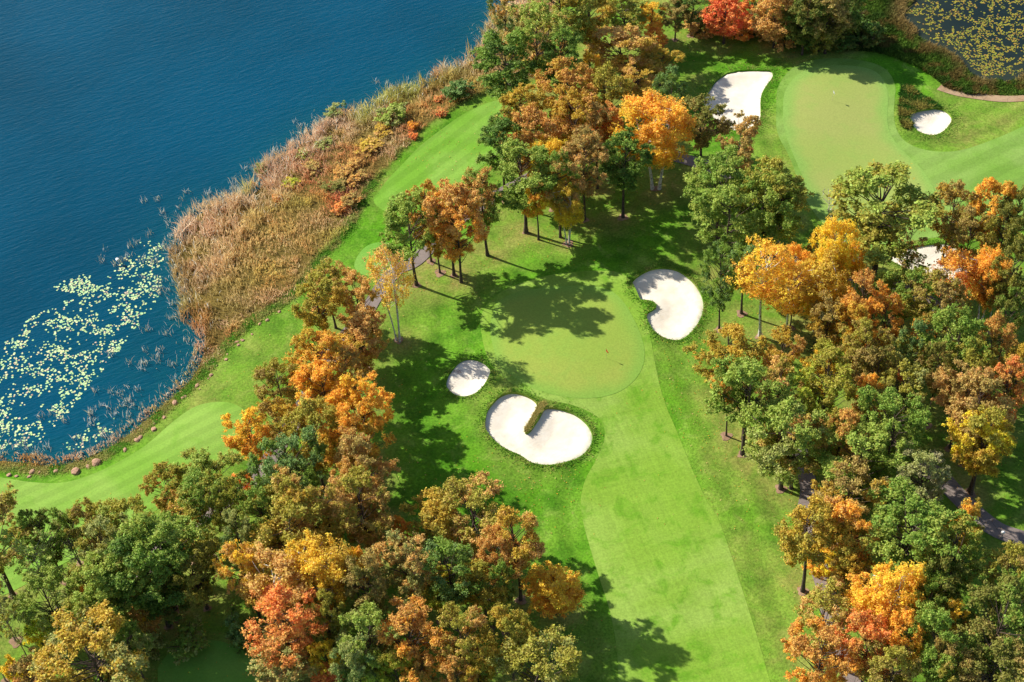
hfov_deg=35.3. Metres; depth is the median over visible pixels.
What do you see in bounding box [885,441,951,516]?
broadleaf tree
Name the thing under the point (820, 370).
broadleaf tree
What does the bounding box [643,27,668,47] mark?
maple tree
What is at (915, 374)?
broadleaf tree
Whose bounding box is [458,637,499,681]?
broadleaf tree
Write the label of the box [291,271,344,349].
broadleaf tree
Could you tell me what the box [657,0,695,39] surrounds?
broadleaf tree
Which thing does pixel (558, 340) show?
putting green
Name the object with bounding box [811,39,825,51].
shrub
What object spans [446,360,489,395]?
sand bunker
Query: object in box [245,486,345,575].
broadleaf tree
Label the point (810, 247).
broadleaf tree
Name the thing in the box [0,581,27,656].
sparse tree
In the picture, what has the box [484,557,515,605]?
broadleaf tree
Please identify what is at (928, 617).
broadleaf tree
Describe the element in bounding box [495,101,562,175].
broadleaf tree
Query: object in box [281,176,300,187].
shrub
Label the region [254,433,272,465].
broadleaf tree
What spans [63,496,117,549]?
broadleaf tree
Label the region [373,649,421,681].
broadleaf tree
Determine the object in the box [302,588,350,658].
broadleaf tree
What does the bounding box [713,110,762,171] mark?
broadleaf tree
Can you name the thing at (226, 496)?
broadleaf tree
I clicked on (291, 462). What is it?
broadleaf tree
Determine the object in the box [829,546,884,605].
broadleaf tree
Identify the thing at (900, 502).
broadleaf tree
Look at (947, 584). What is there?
broadleaf tree
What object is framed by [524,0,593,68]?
broadleaf tree
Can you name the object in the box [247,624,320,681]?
maple tree
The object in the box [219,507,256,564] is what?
broadleaf tree
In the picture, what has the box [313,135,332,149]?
shrub
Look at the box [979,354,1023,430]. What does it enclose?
broadleaf tree
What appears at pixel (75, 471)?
shore rock
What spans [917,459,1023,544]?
cart path
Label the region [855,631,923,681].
broadleaf tree
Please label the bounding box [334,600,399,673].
broadleaf tree
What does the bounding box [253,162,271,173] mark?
shrub
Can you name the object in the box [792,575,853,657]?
broadleaf tree
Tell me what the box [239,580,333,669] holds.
broadleaf tree
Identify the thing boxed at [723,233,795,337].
birch tree
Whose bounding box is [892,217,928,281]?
sparse tree
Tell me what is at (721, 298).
broadleaf tree
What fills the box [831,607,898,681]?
broadleaf tree
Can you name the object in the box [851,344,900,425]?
broadleaf tree
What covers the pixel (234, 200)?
reed bed
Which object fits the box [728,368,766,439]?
broadleaf tree
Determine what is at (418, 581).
broadleaf tree
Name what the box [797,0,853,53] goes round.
maple tree
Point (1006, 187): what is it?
broadleaf tree
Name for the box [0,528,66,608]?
sparse tree
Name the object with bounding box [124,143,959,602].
cart path
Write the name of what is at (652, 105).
birch tree
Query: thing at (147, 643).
broadleaf tree
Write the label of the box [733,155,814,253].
broadleaf tree
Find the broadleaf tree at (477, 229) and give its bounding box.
[421,185,490,283]
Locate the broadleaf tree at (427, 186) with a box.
[404,178,443,261]
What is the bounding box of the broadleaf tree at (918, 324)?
[891,315,937,398]
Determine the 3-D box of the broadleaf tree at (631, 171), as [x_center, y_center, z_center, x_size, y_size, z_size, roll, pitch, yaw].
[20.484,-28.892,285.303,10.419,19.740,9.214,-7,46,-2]
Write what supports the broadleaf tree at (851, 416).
on the soil
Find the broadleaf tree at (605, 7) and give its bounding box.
[558,0,620,51]
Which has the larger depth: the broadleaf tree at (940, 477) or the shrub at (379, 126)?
the shrub at (379, 126)
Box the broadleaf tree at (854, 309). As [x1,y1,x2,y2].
[835,296,882,364]
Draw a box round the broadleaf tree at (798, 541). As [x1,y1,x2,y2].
[771,493,841,592]
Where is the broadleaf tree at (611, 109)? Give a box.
[589,99,626,147]
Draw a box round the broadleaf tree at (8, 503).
[0,481,44,598]
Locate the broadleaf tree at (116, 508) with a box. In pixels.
[95,492,166,557]
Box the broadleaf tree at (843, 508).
[824,494,881,571]
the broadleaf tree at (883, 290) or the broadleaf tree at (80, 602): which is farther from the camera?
the broadleaf tree at (883, 290)
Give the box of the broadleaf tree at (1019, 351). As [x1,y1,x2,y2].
[1002,342,1023,409]
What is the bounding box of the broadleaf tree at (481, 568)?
[455,557,509,628]
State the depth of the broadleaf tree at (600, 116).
286.53 m
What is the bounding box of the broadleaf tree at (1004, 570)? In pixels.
[988,566,1023,631]
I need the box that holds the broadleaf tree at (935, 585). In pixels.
[906,575,944,643]
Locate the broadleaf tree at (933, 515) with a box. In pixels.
[861,475,957,593]
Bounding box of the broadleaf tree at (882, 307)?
[866,292,905,354]
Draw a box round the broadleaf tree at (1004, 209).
[983,198,1023,264]
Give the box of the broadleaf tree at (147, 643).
[108,618,153,679]
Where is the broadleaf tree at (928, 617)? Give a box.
[900,599,976,681]
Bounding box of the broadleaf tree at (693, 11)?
[668,0,716,35]
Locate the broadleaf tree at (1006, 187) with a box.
[965,177,1020,255]
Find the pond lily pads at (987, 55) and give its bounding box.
[906,0,1023,75]
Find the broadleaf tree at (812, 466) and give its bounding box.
[755,413,827,489]
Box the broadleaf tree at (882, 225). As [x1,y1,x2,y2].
[826,159,946,281]
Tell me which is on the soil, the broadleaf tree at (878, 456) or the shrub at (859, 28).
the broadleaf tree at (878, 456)
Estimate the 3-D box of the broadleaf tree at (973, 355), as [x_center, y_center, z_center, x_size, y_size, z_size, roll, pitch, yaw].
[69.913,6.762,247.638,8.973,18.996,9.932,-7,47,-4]
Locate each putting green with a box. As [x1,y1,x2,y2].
[490,286,644,397]
[783,65,934,232]
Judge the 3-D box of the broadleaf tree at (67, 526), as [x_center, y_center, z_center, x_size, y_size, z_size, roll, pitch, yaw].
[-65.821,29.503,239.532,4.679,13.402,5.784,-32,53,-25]
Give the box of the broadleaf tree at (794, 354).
[760,323,807,393]
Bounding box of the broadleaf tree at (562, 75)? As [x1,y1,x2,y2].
[530,55,604,124]
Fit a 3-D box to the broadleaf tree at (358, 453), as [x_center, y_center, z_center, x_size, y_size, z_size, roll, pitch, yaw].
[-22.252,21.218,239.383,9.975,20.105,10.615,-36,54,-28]
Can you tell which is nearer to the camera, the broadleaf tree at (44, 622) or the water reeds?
the broadleaf tree at (44, 622)
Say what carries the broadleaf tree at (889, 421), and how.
on the soil
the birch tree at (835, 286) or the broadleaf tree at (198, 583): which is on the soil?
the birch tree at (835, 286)
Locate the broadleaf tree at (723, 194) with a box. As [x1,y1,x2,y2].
[687,183,767,272]
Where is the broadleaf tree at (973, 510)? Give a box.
[939,497,985,572]
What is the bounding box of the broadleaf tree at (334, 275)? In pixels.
[304,258,353,328]
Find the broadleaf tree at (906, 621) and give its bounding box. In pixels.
[878,606,925,668]
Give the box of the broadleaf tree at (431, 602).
[418,564,452,615]
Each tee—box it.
[158,640,270,681]
[354,242,391,275]
[374,98,524,216]
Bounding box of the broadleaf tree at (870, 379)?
[851,372,888,424]
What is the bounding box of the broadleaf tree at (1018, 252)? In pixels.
[985,232,1023,339]
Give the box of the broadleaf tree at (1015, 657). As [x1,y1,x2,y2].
[947,613,1023,681]
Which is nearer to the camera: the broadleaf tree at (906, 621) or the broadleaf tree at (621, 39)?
the broadleaf tree at (906, 621)
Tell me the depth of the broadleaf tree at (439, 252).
278.56 m
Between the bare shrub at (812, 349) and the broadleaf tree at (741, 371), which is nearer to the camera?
the broadleaf tree at (741, 371)
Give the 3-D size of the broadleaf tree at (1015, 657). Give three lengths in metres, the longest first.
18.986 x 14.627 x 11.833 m
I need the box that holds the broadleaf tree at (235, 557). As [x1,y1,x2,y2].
[210,538,263,618]
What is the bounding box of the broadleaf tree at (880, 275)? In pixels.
[857,269,896,318]
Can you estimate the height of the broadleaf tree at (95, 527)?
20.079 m
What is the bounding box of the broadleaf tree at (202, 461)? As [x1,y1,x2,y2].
[164,446,252,515]
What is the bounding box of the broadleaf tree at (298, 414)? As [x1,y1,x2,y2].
[272,395,343,489]
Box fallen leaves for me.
[73,29,1023,680]
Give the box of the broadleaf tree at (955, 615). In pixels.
[943,597,970,646]
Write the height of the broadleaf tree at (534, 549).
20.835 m
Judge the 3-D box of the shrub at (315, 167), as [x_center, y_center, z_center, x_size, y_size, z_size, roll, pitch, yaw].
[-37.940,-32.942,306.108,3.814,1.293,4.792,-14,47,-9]
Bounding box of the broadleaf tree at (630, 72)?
[605,53,664,98]
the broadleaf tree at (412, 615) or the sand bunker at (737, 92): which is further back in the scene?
the sand bunker at (737, 92)
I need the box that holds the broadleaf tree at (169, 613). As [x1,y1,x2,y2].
[132,579,191,623]
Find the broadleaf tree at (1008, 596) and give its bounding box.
[956,573,1023,680]
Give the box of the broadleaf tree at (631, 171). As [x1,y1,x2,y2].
[599,125,655,217]
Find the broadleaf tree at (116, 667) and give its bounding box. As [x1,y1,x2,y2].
[27,599,149,681]
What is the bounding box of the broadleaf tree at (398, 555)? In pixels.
[371,528,440,598]
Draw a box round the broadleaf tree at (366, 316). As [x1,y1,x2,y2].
[335,303,385,370]
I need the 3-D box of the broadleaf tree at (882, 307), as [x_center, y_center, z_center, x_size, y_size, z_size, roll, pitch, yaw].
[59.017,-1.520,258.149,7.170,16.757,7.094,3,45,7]
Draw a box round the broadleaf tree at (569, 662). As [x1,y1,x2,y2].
[485,624,582,681]
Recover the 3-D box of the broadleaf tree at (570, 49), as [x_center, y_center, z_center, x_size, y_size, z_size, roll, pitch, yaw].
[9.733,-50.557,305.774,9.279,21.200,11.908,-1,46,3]
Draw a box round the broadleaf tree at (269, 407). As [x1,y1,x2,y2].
[250,396,300,458]
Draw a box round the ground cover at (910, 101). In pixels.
[896,82,942,128]
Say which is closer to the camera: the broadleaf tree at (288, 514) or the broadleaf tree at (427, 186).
the broadleaf tree at (288, 514)
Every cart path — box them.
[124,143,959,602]
[795,445,860,681]
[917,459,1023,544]
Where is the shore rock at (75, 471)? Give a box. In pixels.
[71,467,79,474]
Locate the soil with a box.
[1,34,992,681]
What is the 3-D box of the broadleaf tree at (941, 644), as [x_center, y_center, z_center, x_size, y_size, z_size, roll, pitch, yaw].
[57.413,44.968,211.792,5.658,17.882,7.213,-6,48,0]
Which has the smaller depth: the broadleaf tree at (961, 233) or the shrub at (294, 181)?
the broadleaf tree at (961, 233)
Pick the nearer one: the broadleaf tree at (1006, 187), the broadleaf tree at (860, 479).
the broadleaf tree at (860, 479)
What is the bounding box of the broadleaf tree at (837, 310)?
[805,289,847,346]
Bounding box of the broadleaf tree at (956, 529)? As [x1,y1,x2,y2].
[909,508,998,607]
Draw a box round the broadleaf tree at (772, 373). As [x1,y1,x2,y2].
[753,354,807,427]
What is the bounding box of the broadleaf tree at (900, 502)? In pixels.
[871,481,914,531]
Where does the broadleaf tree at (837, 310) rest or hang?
on the soil
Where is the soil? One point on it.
(725, 438)
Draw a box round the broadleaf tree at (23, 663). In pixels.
[7,646,52,681]
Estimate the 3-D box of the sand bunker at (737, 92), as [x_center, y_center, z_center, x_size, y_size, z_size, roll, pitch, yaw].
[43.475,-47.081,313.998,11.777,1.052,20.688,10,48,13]
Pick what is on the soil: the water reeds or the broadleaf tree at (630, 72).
the broadleaf tree at (630, 72)
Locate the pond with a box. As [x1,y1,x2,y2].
[899,0,1023,82]
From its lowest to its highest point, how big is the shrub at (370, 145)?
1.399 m
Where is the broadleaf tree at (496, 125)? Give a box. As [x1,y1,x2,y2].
[475,111,527,202]
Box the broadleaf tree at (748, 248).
[723,241,764,313]
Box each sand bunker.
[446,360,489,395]
[485,394,591,464]
[633,269,702,339]
[704,71,772,129]
[892,244,963,278]
[910,110,950,134]
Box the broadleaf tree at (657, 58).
[639,44,684,85]
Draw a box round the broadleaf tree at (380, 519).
[326,465,395,548]
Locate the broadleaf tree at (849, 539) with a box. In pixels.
[827,517,874,585]
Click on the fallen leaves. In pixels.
(601, 443)
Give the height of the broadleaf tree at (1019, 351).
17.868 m
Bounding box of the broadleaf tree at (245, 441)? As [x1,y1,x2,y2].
[220,406,271,476]
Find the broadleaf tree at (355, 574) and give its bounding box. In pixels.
[340,547,393,638]
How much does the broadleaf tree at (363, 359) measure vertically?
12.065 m
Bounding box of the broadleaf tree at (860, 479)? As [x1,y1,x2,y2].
[809,455,895,537]
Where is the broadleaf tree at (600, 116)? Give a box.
[572,101,622,188]
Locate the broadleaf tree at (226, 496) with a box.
[202,470,240,538]
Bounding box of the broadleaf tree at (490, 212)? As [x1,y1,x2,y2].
[458,166,506,256]
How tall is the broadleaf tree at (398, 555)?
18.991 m
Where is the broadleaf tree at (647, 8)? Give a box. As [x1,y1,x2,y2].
[640,2,666,28]
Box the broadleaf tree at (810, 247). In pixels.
[804,229,826,263]
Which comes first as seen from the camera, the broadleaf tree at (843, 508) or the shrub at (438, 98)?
the broadleaf tree at (843, 508)
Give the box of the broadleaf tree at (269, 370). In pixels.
[251,357,302,413]
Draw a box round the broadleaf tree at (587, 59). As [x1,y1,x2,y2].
[583,50,604,89]
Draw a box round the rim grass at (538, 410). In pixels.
[437,60,968,474]
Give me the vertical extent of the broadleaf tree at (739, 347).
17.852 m
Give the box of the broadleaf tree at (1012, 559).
[979,540,1023,610]
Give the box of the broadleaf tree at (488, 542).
[472,523,524,584]
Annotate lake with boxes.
[0,0,511,465]
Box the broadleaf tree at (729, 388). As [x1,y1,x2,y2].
[710,361,748,435]
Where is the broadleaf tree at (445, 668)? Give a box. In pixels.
[438,660,478,681]
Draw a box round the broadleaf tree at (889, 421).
[856,384,930,470]
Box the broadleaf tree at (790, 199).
[752,167,804,257]
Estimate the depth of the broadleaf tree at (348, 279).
266.37 m
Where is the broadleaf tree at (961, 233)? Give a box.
[934,205,1000,288]
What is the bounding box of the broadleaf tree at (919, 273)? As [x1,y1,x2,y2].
[875,265,935,336]
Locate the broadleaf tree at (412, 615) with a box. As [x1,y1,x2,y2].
[376,594,450,681]
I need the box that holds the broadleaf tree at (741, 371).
[702,353,800,455]
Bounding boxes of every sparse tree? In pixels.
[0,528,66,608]
[0,575,16,641]
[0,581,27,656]
[168,492,202,548]
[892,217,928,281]
[896,242,931,288]
[909,312,936,354]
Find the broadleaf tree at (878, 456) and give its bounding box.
[815,419,907,507]
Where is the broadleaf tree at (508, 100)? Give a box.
[497,82,547,162]
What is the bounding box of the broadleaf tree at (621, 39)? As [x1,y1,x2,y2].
[583,23,658,82]
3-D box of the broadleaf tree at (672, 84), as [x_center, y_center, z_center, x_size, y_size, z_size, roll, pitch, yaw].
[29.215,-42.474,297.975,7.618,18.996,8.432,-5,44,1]
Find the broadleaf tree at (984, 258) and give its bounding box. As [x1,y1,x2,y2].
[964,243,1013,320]
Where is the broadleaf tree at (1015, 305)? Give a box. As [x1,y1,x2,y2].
[993,280,1023,361]
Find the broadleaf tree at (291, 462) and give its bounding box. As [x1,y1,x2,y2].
[246,423,327,498]
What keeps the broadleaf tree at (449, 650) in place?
on the soil
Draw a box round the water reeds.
[0,11,491,456]
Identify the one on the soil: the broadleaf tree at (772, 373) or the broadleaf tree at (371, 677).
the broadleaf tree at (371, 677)
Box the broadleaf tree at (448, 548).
[422,534,484,608]
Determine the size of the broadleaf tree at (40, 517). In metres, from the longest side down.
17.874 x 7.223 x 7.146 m
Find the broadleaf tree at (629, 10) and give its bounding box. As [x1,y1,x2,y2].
[600,0,649,33]
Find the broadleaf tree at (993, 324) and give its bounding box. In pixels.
[975,309,1019,370]
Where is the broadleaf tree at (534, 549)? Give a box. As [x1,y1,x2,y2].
[492,503,545,600]
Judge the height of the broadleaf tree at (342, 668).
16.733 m
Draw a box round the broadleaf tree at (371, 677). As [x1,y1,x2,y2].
[361,649,393,681]
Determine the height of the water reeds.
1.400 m
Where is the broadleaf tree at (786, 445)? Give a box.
[741,394,834,490]
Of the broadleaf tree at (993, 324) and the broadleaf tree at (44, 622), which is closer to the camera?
the broadleaf tree at (44, 622)
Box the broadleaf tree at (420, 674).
[407,646,437,681]
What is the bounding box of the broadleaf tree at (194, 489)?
[165,464,223,554]
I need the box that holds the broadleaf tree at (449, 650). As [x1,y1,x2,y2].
[430,601,487,672]
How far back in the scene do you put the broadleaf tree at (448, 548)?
222.38 m
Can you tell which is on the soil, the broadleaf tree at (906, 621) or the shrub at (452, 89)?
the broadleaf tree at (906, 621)
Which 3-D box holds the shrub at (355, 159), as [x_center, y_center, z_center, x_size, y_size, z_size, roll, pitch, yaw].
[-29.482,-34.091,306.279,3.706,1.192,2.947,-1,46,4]
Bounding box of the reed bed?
[0,0,555,470]
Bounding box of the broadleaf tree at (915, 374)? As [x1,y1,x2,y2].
[872,350,930,442]
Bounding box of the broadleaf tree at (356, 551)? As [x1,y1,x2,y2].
[337,544,369,596]
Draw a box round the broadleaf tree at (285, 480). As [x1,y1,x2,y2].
[265,463,325,551]
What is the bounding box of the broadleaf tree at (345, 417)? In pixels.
[316,397,396,473]
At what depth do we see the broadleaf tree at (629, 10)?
320.82 m
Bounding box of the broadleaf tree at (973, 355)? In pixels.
[944,335,999,402]
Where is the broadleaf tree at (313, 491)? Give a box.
[295,475,358,565]
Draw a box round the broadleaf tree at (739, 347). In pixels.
[682,321,768,398]
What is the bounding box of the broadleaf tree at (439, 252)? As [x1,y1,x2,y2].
[418,216,450,272]
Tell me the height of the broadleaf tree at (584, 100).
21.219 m
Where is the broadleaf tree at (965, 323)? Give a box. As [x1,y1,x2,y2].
[914,302,990,372]
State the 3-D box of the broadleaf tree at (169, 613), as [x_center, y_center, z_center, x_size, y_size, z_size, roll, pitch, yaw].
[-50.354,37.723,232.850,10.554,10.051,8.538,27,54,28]
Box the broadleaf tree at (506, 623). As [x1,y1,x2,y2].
[476,601,540,680]
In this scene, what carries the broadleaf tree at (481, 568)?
on the soil
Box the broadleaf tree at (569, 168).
[531,147,581,237]
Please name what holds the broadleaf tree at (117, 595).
on the soil
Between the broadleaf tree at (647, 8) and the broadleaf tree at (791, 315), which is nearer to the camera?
the broadleaf tree at (791, 315)
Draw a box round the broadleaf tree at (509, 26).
[486,0,522,44]
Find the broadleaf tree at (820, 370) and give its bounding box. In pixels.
[799,348,846,397]
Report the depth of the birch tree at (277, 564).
221.09 m
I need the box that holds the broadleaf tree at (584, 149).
[561,124,609,220]
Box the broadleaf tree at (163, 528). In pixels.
[107,510,208,610]
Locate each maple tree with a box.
[78,583,95,600]
[128,604,166,632]
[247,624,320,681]
[307,637,344,676]
[310,661,344,681]
[390,515,413,555]
[518,560,585,619]
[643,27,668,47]
[697,0,754,43]
[749,0,799,47]
[770,0,812,34]
[780,0,831,54]
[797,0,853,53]
[801,546,838,580]
[834,0,864,34]
[893,368,902,385]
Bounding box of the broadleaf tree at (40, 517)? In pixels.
[14,505,68,581]
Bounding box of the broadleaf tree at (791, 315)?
[780,275,807,326]
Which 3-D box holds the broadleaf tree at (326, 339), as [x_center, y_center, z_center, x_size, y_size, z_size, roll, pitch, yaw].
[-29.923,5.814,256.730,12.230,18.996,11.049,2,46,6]
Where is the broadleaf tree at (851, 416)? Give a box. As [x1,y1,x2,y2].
[813,406,874,461]
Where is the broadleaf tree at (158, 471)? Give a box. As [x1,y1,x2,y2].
[138,461,183,514]
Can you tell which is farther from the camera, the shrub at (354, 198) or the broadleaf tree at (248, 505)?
the shrub at (354, 198)
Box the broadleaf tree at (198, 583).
[163,536,221,609]
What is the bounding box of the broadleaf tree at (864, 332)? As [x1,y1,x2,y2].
[836,316,897,381]
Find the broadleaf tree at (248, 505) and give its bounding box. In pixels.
[233,481,281,543]
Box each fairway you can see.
[0,402,254,594]
[480,271,769,681]
[776,58,1023,246]
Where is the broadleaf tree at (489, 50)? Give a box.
[469,26,543,118]
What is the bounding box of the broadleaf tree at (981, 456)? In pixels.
[959,403,1015,494]
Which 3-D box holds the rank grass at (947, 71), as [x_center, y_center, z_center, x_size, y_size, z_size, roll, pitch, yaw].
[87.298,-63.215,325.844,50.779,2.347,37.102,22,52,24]
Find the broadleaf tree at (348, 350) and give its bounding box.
[325,343,364,412]
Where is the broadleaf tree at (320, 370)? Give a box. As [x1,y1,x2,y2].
[290,350,358,426]
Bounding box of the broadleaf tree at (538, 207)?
[521,169,549,239]
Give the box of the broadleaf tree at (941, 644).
[931,636,974,681]
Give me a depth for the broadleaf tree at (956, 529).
217.43 m
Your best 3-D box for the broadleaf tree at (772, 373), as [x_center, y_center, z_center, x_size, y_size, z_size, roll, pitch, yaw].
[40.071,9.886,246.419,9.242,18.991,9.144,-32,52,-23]
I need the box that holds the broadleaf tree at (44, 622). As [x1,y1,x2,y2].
[12,562,71,634]
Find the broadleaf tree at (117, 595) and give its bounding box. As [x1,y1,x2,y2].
[84,578,131,642]
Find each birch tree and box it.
[235,537,317,625]
[277,527,364,625]
[362,241,415,341]
[527,133,566,182]
[547,178,584,244]
[607,88,697,189]
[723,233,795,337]
[757,260,814,344]
[775,241,816,286]
[784,245,852,331]
[808,215,862,273]
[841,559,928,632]
[847,239,871,287]
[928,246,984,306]
[976,261,1018,331]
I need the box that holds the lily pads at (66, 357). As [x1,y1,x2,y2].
[0,241,163,449]
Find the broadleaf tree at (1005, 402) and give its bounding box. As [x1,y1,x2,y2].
[944,365,1016,465]
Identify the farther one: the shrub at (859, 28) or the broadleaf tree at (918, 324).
the shrub at (859, 28)
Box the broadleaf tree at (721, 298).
[699,239,742,328]
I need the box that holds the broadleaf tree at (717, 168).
[680,144,748,240]
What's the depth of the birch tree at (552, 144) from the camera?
284.21 m
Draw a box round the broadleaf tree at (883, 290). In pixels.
[840,267,890,334]
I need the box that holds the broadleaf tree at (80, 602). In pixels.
[59,581,117,661]
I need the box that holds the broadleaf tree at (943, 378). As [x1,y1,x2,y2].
[930,356,995,449]
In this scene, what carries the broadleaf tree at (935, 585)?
on the soil
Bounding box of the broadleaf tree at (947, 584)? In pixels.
[915,545,973,627]
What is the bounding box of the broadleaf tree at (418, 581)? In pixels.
[398,573,428,628]
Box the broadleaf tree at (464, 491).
[436,470,505,558]
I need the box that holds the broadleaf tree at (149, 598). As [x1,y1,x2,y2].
[88,527,192,627]
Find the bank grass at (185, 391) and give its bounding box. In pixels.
[0,177,379,479]
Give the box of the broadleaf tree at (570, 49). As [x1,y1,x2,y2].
[538,24,586,92]
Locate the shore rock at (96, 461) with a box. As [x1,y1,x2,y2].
[92,458,100,466]
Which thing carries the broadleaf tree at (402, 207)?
on the soil
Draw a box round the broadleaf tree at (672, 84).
[650,64,690,124]
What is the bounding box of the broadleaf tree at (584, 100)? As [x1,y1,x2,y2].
[543,83,598,164]
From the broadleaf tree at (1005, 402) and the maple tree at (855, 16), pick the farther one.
the maple tree at (855, 16)
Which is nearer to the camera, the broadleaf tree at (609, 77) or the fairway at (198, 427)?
the fairway at (198, 427)
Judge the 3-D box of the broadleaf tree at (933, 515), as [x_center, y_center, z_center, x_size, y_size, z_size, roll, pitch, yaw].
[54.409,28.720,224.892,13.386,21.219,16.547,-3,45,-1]
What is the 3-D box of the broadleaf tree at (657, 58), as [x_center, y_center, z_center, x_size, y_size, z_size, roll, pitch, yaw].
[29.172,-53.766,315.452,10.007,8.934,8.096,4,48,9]
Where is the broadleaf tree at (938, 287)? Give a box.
[908,268,972,351]
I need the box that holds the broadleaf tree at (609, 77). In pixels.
[574,60,639,129]
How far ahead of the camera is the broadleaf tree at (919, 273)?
258.39 m
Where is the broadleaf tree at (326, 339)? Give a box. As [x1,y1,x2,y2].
[281,326,360,398]
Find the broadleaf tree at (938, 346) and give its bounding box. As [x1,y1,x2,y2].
[917,340,952,425]
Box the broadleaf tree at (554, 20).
[501,0,571,98]
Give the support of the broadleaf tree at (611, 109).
on the soil
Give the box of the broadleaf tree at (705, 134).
[678,92,735,161]
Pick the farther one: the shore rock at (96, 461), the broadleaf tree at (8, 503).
the shore rock at (96, 461)
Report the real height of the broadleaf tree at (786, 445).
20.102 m
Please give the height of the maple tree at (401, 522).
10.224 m
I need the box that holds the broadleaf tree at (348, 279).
[336,266,379,315]
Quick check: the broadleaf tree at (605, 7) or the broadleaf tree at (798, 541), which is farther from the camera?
the broadleaf tree at (605, 7)
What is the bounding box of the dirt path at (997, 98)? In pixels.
[937,85,1023,101]
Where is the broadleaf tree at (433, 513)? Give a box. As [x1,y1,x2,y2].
[399,485,462,561]
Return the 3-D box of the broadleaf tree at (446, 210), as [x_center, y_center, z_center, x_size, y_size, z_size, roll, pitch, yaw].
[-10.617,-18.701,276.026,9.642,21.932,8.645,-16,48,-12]
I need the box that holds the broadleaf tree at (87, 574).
[62,548,143,625]
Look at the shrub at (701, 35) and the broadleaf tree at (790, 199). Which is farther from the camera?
the shrub at (701, 35)
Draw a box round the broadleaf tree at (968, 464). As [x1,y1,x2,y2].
[941,409,1017,492]
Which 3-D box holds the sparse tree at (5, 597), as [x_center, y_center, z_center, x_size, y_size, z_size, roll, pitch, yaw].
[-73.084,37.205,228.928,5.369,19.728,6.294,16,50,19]
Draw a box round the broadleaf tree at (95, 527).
[64,512,131,581]
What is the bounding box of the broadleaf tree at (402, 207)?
[373,186,450,285]
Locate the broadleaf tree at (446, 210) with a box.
[421,177,470,275]
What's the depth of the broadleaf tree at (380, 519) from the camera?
231.11 m
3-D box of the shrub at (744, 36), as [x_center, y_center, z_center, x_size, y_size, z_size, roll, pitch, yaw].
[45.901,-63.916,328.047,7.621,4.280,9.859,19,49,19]
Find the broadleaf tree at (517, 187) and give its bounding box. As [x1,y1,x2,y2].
[494,136,558,233]
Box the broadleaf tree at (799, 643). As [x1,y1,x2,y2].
[780,614,863,681]
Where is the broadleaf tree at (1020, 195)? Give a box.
[996,185,1023,249]
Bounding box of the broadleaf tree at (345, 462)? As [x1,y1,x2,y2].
[328,455,373,516]
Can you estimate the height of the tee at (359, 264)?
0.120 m
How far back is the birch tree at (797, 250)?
265.68 m
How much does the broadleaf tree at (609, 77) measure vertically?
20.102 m
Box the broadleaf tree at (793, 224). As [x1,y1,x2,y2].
[731,172,805,257]
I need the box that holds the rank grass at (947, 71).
[829,0,1023,94]
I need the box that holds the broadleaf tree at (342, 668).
[328,632,385,681]
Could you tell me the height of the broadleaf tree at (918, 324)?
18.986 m
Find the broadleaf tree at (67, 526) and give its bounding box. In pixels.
[52,508,80,564]
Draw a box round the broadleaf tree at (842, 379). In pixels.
[791,335,858,428]
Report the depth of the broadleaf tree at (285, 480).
229.24 m
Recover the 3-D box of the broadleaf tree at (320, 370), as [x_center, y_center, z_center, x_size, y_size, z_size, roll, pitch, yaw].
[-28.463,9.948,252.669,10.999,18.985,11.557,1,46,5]
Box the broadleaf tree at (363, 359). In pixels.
[336,315,389,377]
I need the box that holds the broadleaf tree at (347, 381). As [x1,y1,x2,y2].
[324,370,395,442]
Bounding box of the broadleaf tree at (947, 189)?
[929,178,985,260]
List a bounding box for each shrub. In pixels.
[0,654,28,680]
[22,618,49,647]
[129,630,166,666]
[139,610,156,633]
[165,613,210,665]
[223,607,257,655]
[227,473,256,499]
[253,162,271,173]
[272,194,287,201]
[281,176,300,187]
[296,148,313,160]
[301,159,321,174]
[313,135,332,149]
[318,178,345,194]
[321,100,346,119]
[330,200,350,215]
[332,161,367,187]
[340,190,363,206]
[347,156,365,165]
[353,135,384,156]
[373,101,408,126]
[374,121,393,138]
[407,119,418,131]
[408,131,417,140]
[434,95,441,101]
[435,108,448,116]
[440,78,475,102]
[478,596,506,624]
[682,17,713,38]
[721,14,753,41]
[739,13,757,33]
[740,1,758,15]
[753,29,772,41]
[770,30,795,52]
[794,27,835,54]
[805,330,825,353]
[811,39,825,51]
[829,27,847,50]
[832,34,851,53]
[849,7,865,17]
[852,18,871,35]
[856,19,886,49]
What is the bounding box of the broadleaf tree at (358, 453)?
[330,425,400,520]

